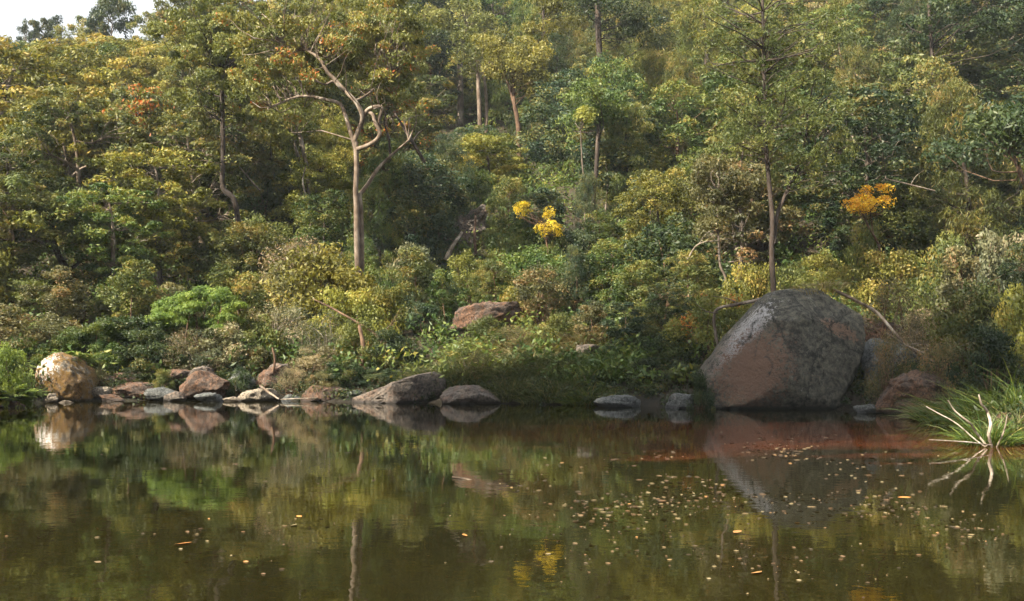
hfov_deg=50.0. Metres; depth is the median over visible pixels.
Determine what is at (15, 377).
shrub
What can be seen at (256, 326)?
shrub
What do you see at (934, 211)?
shrub
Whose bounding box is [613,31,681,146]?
she oak tree
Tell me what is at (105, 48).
old gum tree
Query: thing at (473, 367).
shrub
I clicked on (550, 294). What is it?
shrub
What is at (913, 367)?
shrub
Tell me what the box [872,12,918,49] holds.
wattle tree
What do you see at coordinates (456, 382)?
sedge clump
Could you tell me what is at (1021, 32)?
wattle tree
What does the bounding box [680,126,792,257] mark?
gum tree
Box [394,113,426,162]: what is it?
bare stem
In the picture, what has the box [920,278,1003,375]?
shrub
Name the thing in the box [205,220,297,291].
wattle tree
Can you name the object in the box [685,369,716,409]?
shrub
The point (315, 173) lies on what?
wattle tree
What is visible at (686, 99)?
wattle tree
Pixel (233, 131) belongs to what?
gum tree
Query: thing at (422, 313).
shrub
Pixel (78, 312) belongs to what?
shrub
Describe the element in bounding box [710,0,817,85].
gum tree
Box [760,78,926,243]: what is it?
gum tree
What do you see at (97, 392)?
rock
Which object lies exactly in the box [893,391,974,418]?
sedge clump
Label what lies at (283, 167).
shrub
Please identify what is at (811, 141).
wattle tree
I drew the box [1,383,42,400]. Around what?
fern
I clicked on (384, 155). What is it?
she oak tree
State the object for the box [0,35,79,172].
gum tree
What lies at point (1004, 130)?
edge gum tree
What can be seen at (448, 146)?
she oak tree
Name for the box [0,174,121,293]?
black gum tree
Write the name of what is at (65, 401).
rock
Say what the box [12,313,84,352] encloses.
shrub
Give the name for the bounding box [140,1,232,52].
gum tree
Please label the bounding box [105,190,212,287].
gum tree
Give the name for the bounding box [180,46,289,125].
gum tree
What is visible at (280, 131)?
leaning gum tree
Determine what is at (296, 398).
dead branch
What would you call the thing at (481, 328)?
shrub
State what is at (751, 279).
shrub
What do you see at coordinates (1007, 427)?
sedge clump
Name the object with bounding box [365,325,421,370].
shrub
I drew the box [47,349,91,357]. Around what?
fern
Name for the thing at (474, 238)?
upright snag
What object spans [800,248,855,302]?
shrub
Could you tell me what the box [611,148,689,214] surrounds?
shrub
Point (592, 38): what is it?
wattle tree
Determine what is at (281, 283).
shrub
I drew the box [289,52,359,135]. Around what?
gum tree
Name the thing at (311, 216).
wattle tree
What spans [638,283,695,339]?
wattle tree
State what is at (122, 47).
gum tree
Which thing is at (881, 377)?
shrub
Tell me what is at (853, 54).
she oak tree
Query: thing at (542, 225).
blossoming wattle
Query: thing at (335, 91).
gum tree
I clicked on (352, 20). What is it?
gum tree
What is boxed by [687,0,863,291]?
slender tree
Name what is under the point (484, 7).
gum tree
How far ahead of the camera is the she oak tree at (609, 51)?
91.72 m
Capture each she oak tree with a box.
[239,89,314,222]
[293,104,366,216]
[308,12,385,135]
[344,135,423,280]
[428,0,497,98]
[428,132,481,229]
[487,0,557,130]
[503,32,581,158]
[511,0,553,36]
[539,244,592,319]
[553,18,587,103]
[566,171,615,261]
[589,0,673,90]
[594,5,693,117]
[596,101,695,214]
[602,0,656,97]
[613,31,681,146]
[624,0,677,68]
[640,0,745,140]
[651,52,715,155]
[674,0,733,121]
[705,0,760,20]
[712,56,769,142]
[807,0,860,93]
[825,31,893,172]
[880,0,929,85]
[900,76,1023,254]
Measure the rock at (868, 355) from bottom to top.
2.243 m
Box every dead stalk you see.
[926,406,985,446]
[929,439,991,445]
[948,400,987,446]
[978,394,992,447]
[996,415,1007,446]
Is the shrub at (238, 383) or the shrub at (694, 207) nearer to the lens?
the shrub at (238, 383)
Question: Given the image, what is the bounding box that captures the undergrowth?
[0,45,1023,392]
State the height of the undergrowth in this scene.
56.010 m
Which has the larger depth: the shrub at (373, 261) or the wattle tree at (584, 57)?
the wattle tree at (584, 57)
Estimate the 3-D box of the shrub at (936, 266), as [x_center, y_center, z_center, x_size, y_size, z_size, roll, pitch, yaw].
[15.642,-0.545,39.217,3.286,4.026,3.547,-2,-3,32]
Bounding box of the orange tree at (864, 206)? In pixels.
[841,183,895,265]
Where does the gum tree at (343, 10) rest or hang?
on the ground
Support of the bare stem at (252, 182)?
attached to the gum tree at (204, 130)
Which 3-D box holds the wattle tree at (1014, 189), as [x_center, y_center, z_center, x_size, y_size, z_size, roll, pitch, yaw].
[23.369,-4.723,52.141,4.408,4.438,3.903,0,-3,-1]
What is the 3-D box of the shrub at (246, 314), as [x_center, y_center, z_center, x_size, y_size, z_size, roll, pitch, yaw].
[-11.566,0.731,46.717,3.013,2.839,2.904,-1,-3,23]
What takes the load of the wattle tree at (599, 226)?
on the ground
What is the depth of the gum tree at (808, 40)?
73.09 m
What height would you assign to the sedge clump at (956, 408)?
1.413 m
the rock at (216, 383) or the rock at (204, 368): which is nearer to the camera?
the rock at (216, 383)
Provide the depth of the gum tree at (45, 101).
59.43 m
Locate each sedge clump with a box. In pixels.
[395,358,453,377]
[397,351,505,387]
[419,343,549,380]
[426,337,531,361]
[472,369,554,402]
[476,340,590,378]
[497,329,588,355]
[503,370,607,403]
[507,349,611,382]
[542,355,651,386]
[543,326,614,352]
[550,381,621,404]
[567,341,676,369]
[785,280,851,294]
[880,385,1015,423]
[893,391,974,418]
[907,375,1023,430]
[916,354,1023,424]
[916,406,1023,446]
[925,370,1023,412]
[953,401,1023,438]
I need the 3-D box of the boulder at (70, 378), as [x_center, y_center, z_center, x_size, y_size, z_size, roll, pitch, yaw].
[-16.040,2.884,39.596,2.018,2.048,2.232,0,-3,0]
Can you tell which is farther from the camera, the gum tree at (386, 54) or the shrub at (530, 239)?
the gum tree at (386, 54)
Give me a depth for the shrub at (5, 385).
34.03 m
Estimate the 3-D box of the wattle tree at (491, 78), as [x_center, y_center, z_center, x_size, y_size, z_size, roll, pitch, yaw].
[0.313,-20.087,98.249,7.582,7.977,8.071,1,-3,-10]
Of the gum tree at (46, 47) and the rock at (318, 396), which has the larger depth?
the gum tree at (46, 47)
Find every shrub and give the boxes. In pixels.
[0,240,26,303]
[0,276,69,317]
[0,303,57,354]
[0,340,40,405]
[0,341,52,371]
[0,361,25,407]
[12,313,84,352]
[35,283,112,326]
[49,319,136,368]
[59,322,119,368]
[72,314,165,355]
[77,233,170,285]
[82,274,175,330]
[83,339,127,373]
[84,284,148,327]
[93,367,113,387]
[102,325,206,373]
[116,366,155,383]
[137,282,202,330]
[144,284,249,367]
[151,327,225,371]
[152,369,174,388]
[169,320,266,373]
[172,212,218,257]
[184,210,293,286]
[197,138,291,200]
[197,234,296,267]
[211,175,292,226]
[214,314,297,369]
[217,284,264,337]
[225,366,255,397]
[234,346,282,373]
[237,301,323,353]
[242,242,392,330]
[247,233,349,327]
[248,261,314,331]
[266,365,309,395]
[285,343,335,377]
[294,309,359,361]
[300,123,348,163]
[300,284,404,352]
[304,371,340,393]
[309,358,375,385]
[332,318,387,370]
[350,243,399,285]
[350,285,411,338]
[354,367,398,385]
[364,264,419,321]
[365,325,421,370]
[374,241,440,311]
[394,272,467,330]
[405,301,451,337]
[422,149,463,186]
[435,248,493,307]
[437,338,490,365]
[449,348,499,382]
[454,166,497,212]
[460,314,514,351]
[464,80,519,120]
[467,244,589,305]
[480,208,569,264]
[483,231,525,272]
[485,324,542,353]
[498,285,540,326]
[509,261,579,324]
[522,311,593,345]
[529,219,566,276]
[551,258,630,312]
[560,227,612,277]
[571,302,630,331]
[587,262,651,313]
[588,212,745,300]
[604,325,666,352]
[607,249,696,285]
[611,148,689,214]
[613,297,678,332]
[616,357,681,376]
[635,329,707,359]
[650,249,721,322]
[658,155,722,224]
[658,288,747,360]
[661,363,699,382]
[662,277,705,309]
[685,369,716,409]
[720,261,781,329]
[723,197,807,250]
[742,174,808,205]
[767,261,823,291]
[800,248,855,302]
[818,178,941,266]
[827,247,939,321]
[832,219,900,305]
[858,272,935,357]
[862,326,912,403]
[863,317,915,353]
[888,358,926,379]
[889,307,950,365]
[902,229,996,329]
[905,175,990,237]
[909,335,975,401]
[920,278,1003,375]
[927,224,1023,339]
[944,322,1023,403]
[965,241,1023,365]
[970,282,1023,378]
[973,75,1021,105]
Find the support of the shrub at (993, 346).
on the ground
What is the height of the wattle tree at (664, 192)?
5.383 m
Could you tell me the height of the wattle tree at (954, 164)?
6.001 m
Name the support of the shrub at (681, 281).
on the ground
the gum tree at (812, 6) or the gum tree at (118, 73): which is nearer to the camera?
the gum tree at (118, 73)
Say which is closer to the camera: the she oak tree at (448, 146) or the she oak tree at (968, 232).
the she oak tree at (968, 232)
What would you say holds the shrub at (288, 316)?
on the ground
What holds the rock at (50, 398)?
in the water
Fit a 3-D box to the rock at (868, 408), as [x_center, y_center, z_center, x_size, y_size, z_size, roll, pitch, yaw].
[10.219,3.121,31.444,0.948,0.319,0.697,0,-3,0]
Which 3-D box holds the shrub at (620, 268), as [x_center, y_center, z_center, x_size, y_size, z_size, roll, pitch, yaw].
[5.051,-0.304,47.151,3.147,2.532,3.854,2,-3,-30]
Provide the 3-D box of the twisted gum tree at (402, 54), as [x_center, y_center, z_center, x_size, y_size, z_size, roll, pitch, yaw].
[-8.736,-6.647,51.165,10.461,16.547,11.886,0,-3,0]
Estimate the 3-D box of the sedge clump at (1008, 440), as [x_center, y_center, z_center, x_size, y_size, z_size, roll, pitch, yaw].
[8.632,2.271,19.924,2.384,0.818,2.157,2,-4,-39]
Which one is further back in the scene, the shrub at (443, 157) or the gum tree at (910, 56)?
the shrub at (443, 157)
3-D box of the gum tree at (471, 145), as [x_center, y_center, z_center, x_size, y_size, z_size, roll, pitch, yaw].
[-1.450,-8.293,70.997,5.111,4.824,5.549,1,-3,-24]
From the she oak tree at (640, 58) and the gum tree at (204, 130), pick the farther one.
the she oak tree at (640, 58)
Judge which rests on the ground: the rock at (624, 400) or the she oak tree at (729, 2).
the she oak tree at (729, 2)
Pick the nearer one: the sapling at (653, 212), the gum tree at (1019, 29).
the sapling at (653, 212)
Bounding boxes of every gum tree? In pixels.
[0,35,17,48]
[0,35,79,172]
[0,40,37,50]
[0,40,118,151]
[0,58,18,108]
[0,83,118,202]
[0,83,157,256]
[0,100,129,242]
[0,134,76,273]
[0,170,75,299]
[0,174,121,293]
[5,46,98,147]
[10,17,45,45]
[16,36,103,68]
[26,14,63,44]
[45,182,174,285]
[50,15,110,46]
[55,41,151,89]
[56,30,117,47]
[57,33,171,77]
[66,56,166,182]
[69,38,172,111]
[76,83,185,229]
[82,0,136,44]
[82,142,228,292]
[93,47,170,136]
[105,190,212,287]
[109,111,263,266]
[125,11,170,49]
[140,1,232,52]
[144,0,220,50]
[144,27,209,115]
[144,42,206,115]
[146,0,278,260]
[147,65,210,138]
[149,78,318,215]
[158,89,277,231]
[167,67,241,141]
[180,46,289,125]
[192,0,282,21]
[211,0,441,284]
[235,52,357,187]
[239,0,300,36]
[245,0,370,118]
[255,85,326,248]
[267,0,311,37]
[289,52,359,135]
[320,10,394,94]
[322,80,439,171]
[323,0,378,52]
[339,61,457,172]
[353,177,434,248]
[356,21,425,98]
[378,0,474,86]
[400,23,475,130]
[418,0,499,126]
[434,0,498,85]
[446,30,496,132]
[455,132,529,195]
[463,0,533,40]
[470,26,555,170]
[520,0,584,153]
[545,0,607,54]
[547,85,658,186]
[554,77,633,229]
[563,0,670,89]
[664,52,828,203]
[674,155,816,278]
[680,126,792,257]
[700,7,835,145]
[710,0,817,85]
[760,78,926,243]
[778,0,834,56]
[783,106,933,263]
[794,3,878,91]
[796,0,904,43]
[800,21,886,89]
[864,0,961,50]
[866,29,999,131]
[899,0,1023,100]
[899,104,1023,234]
[921,92,1023,185]
[924,0,1023,80]
[939,43,1023,158]
[958,97,1023,212]
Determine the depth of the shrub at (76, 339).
42.02 m
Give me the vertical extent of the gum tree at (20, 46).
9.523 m
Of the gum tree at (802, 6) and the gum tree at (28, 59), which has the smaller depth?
the gum tree at (28, 59)
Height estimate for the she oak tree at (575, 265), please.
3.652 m
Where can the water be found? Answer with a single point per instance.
(62, 505)
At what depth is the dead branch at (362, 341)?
41.24 m
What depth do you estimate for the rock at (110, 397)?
39.07 m
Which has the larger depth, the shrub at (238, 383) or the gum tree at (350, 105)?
the gum tree at (350, 105)
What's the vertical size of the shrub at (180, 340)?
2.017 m
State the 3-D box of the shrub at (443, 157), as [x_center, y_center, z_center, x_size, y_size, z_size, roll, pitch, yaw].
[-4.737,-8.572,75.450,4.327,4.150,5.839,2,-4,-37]
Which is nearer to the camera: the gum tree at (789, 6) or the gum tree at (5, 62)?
the gum tree at (5, 62)
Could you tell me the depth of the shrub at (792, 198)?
62.87 m
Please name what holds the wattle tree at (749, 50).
on the ground
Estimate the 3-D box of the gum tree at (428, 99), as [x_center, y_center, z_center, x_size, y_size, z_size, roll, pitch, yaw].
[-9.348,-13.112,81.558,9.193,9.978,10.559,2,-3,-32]
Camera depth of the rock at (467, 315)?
44.11 m
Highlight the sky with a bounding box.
[0,0,282,43]
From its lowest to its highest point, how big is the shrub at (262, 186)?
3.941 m
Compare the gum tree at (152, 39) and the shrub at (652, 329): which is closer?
the shrub at (652, 329)
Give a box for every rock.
[0,400,25,407]
[45,393,58,402]
[59,400,73,402]
[92,386,112,397]
[98,375,115,386]
[100,394,124,400]
[112,382,154,398]
[113,372,151,384]
[144,386,173,400]
[163,391,186,400]
[165,369,190,385]
[179,370,228,398]
[188,366,213,375]
[194,392,223,401]
[208,377,229,390]
[222,397,240,401]
[228,373,256,393]
[238,388,280,400]
[255,366,289,387]
[269,363,298,375]
[281,394,298,400]
[300,385,346,400]
[347,390,361,395]
[352,371,446,402]
[439,204,501,250]
[440,385,500,403]
[448,301,524,329]
[576,344,602,352]
[593,394,640,406]
[665,393,698,408]
[853,404,875,412]
[856,338,919,386]
[875,369,958,413]
[988,412,1023,429]
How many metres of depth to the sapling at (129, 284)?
45.77 m
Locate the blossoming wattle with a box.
[512,201,564,292]
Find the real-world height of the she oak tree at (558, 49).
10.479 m
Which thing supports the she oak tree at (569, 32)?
on the ground
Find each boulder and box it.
[35,352,98,401]
[693,288,865,409]
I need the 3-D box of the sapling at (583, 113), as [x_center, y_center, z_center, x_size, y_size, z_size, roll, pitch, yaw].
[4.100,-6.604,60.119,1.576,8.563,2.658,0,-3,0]
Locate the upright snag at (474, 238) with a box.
[473,215,476,253]
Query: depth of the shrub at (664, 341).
38.41 m
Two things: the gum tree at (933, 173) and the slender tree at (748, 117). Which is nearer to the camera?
the slender tree at (748, 117)
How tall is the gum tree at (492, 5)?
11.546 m
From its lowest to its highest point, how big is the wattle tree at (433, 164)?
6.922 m
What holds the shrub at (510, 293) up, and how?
on the ground
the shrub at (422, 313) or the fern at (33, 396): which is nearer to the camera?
the fern at (33, 396)
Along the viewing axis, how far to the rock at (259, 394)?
39.20 m
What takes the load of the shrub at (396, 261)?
on the ground
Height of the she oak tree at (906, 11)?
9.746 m
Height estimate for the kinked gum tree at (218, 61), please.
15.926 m
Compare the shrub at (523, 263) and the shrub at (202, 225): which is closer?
the shrub at (523, 263)
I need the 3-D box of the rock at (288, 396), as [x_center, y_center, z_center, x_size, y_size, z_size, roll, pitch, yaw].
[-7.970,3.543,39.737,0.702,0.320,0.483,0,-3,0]
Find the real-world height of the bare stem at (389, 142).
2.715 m
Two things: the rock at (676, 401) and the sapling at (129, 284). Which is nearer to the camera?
the rock at (676, 401)
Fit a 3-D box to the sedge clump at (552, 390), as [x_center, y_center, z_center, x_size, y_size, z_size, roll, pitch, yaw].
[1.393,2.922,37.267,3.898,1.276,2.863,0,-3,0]
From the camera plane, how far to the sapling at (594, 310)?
41.22 m
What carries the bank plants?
on the ground
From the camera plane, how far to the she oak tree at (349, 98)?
86.99 m
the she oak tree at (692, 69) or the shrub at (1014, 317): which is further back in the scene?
the she oak tree at (692, 69)
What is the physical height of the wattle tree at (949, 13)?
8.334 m
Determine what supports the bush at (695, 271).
on the ground
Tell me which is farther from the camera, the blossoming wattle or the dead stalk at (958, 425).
the blossoming wattle
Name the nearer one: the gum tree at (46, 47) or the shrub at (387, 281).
the shrub at (387, 281)
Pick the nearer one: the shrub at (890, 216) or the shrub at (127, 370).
the shrub at (127, 370)
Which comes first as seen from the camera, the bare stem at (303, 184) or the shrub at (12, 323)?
the shrub at (12, 323)
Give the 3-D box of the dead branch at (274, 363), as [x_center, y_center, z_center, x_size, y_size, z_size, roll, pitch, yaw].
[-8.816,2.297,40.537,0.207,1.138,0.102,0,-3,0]
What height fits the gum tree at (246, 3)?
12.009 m
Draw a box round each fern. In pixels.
[0,387,25,399]
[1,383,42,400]
[22,388,48,397]
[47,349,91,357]
[72,353,89,361]
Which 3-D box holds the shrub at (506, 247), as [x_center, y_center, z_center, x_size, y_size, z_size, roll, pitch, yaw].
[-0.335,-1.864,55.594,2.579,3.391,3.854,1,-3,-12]
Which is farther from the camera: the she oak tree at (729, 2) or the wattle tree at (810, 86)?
the she oak tree at (729, 2)
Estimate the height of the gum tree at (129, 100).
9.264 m
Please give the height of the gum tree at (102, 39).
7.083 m
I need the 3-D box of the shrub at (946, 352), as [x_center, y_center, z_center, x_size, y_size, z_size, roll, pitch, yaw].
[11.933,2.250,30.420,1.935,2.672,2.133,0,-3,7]
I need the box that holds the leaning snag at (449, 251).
[443,231,462,260]
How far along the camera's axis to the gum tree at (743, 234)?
50.18 m
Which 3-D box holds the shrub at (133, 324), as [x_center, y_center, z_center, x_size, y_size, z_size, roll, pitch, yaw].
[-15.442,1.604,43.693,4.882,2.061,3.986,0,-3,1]
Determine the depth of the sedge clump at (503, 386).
37.65 m
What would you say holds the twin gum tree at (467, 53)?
on the ground
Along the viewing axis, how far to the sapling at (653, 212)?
59.59 m
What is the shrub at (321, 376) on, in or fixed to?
on the ground
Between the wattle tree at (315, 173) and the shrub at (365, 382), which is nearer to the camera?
the shrub at (365, 382)
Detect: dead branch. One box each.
[259,385,278,399]
[271,347,275,376]
[280,398,312,399]
[313,299,399,357]
[358,325,364,365]
[694,296,760,345]
[834,288,934,362]
[886,332,931,356]
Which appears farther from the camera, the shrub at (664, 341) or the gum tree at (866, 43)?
the gum tree at (866, 43)
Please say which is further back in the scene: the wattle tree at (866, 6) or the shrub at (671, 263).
the wattle tree at (866, 6)
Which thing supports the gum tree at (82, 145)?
on the ground
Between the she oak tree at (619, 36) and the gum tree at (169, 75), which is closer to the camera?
the gum tree at (169, 75)
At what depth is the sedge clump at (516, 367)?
39.09 m
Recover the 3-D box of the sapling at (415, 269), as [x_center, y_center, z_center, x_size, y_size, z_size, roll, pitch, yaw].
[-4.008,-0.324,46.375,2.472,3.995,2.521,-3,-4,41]
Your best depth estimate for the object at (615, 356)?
38.72 m
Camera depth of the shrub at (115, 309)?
47.52 m
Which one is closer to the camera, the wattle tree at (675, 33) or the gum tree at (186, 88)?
the gum tree at (186, 88)
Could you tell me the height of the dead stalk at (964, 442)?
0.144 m
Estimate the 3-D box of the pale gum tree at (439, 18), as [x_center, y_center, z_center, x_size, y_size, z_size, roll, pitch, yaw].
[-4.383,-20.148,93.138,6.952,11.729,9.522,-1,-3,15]
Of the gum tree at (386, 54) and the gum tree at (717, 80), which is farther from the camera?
the gum tree at (386, 54)
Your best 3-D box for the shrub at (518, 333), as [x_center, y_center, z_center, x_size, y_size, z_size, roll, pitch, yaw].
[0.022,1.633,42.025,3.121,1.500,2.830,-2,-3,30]
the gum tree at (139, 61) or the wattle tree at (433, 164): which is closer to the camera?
the wattle tree at (433, 164)
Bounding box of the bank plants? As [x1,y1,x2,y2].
[4,309,1023,436]
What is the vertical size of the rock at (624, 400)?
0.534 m
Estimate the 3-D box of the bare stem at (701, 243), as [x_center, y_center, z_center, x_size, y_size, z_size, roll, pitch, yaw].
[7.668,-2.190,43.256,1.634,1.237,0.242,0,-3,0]
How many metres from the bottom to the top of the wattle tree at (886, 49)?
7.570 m
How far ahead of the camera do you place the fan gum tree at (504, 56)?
79.94 m
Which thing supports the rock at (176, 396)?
on the ground
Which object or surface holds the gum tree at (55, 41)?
on the ground
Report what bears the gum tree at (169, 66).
on the ground
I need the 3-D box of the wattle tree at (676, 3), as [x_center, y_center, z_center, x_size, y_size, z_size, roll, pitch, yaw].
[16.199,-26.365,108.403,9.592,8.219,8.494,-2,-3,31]
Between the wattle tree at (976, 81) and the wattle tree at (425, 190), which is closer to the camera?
the wattle tree at (425, 190)
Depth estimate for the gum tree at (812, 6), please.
93.53 m
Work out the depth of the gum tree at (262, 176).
68.46 m
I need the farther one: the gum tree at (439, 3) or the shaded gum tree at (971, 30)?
the gum tree at (439, 3)
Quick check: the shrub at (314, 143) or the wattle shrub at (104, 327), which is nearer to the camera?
the wattle shrub at (104, 327)
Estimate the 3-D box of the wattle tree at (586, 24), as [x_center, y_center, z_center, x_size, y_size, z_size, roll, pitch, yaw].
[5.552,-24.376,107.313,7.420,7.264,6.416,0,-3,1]
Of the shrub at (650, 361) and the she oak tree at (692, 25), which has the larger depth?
the she oak tree at (692, 25)
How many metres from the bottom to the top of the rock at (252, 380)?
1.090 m
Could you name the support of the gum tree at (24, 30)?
on the ground
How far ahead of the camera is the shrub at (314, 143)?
79.16 m
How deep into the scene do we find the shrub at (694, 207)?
63.02 m
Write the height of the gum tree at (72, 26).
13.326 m
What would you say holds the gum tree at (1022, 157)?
on the ground
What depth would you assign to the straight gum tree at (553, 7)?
84.66 m
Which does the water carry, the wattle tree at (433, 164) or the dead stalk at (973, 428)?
the dead stalk at (973, 428)
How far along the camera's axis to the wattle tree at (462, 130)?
78.03 m
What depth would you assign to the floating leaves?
11.44 m
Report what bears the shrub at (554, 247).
on the ground
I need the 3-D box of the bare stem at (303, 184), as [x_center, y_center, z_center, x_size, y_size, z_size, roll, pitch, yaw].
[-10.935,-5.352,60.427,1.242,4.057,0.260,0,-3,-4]
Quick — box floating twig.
[452,476,470,479]
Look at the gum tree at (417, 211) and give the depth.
60.04 m
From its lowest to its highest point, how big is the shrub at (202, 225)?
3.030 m
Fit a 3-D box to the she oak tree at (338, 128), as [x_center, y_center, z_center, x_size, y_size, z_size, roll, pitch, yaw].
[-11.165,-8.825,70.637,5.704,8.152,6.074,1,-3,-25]
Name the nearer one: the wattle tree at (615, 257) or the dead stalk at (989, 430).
the dead stalk at (989, 430)
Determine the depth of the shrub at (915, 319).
34.57 m
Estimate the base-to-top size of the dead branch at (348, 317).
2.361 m
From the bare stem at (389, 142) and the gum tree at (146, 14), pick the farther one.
the gum tree at (146, 14)
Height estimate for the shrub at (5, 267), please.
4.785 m
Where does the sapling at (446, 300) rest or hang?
on the ground
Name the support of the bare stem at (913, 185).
on the ground
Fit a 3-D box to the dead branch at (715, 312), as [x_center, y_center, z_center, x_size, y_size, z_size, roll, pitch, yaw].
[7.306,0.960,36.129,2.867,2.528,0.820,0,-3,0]
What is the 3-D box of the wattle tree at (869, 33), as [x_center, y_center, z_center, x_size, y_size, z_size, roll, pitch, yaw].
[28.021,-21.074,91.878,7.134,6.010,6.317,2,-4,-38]
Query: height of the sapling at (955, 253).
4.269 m
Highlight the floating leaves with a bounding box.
[6,428,1020,597]
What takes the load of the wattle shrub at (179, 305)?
on the ground
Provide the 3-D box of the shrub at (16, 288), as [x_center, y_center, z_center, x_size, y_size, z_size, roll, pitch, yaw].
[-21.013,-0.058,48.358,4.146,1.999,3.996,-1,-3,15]
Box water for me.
[0,400,1023,600]
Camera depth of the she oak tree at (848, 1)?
85.81 m
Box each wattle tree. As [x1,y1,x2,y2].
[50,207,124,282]
[152,41,185,77]
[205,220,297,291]
[265,147,365,243]
[290,188,365,270]
[353,152,483,259]
[362,159,463,282]
[443,46,507,113]
[446,125,511,173]
[459,129,532,185]
[468,258,516,302]
[475,33,553,105]
[479,174,530,246]
[487,0,535,36]
[490,25,550,88]
[511,57,641,172]
[517,79,569,146]
[553,50,655,184]
[555,13,595,69]
[558,55,613,107]
[565,207,624,274]
[570,237,658,305]
[576,24,603,67]
[611,166,706,265]
[633,78,726,175]
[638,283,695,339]
[643,0,705,55]
[650,5,733,82]
[717,117,793,200]
[720,0,753,54]
[737,47,796,85]
[762,70,860,149]
[783,90,881,208]
[818,13,888,71]
[842,37,933,110]
[852,0,919,45]
[870,111,960,208]
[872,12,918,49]
[881,55,990,221]
[945,0,1023,85]
[953,154,1023,236]
[956,28,1023,108]
[1003,0,1023,78]
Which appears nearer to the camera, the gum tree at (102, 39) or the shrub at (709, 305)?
the shrub at (709, 305)
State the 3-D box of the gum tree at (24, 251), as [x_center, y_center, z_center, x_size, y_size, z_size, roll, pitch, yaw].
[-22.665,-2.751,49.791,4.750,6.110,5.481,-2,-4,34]
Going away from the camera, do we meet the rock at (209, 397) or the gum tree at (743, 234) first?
the rock at (209, 397)
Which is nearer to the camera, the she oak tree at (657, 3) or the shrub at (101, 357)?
the shrub at (101, 357)
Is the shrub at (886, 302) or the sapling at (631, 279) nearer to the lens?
the shrub at (886, 302)
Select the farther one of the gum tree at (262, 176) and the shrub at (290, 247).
the gum tree at (262, 176)
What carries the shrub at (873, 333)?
on the ground
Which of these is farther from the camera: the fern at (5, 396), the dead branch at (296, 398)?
the dead branch at (296, 398)
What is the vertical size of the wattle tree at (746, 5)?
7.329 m
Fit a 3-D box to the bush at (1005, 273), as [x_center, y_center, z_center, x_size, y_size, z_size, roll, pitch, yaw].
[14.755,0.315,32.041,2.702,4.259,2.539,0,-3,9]
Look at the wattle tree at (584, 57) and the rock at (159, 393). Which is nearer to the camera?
the rock at (159, 393)
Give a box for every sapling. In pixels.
[16,265,91,318]
[102,258,159,319]
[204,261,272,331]
[383,246,437,331]
[403,150,474,216]
[419,269,469,335]
[508,187,570,248]
[511,264,569,331]
[567,299,607,340]
[572,136,653,215]
[573,105,599,225]
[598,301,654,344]
[615,259,665,308]
[617,171,684,222]
[680,153,756,313]
[931,245,1000,356]
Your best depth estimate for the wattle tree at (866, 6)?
91.51 m
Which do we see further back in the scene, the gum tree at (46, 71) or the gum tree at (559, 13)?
the gum tree at (559, 13)
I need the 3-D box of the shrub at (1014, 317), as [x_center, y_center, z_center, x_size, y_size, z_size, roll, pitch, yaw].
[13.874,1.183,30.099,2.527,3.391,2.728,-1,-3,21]
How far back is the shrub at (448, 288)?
47.74 m
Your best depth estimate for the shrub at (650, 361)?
37.22 m
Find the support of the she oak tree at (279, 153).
on the ground
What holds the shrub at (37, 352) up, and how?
on the ground
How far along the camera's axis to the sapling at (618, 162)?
63.47 m
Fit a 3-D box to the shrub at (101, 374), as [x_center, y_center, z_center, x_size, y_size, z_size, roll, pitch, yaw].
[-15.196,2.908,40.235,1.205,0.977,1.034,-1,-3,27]
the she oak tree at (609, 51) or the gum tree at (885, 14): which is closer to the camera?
the gum tree at (885, 14)
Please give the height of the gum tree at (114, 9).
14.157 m
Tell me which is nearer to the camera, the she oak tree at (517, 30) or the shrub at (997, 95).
the shrub at (997, 95)
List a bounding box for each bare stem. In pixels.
[1,204,22,260]
[239,161,260,190]
[302,166,323,225]
[383,105,402,160]
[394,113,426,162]
[687,231,727,259]
[886,171,934,191]
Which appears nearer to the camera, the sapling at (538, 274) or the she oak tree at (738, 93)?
the sapling at (538, 274)
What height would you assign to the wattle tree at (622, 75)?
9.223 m
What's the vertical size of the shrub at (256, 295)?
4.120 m
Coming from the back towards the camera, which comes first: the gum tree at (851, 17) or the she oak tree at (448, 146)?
the gum tree at (851, 17)
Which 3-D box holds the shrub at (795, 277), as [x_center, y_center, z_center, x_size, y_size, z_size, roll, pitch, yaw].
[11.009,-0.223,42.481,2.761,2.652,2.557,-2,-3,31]
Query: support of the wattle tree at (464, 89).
on the ground
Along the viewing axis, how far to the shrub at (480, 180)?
67.89 m
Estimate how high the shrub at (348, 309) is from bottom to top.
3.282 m
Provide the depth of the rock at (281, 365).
40.86 m
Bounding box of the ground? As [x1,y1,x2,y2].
[0,32,1023,443]
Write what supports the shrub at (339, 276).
on the ground
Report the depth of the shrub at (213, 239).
55.94 m
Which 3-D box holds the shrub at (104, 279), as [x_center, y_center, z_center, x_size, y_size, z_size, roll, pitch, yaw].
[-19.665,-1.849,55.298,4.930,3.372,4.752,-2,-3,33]
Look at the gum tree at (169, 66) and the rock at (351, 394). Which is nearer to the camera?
the rock at (351, 394)
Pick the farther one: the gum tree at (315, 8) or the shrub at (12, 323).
the gum tree at (315, 8)
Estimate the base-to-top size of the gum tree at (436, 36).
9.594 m
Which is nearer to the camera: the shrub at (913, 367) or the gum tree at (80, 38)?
the shrub at (913, 367)
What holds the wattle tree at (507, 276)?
on the ground
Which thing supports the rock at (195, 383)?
on the ground

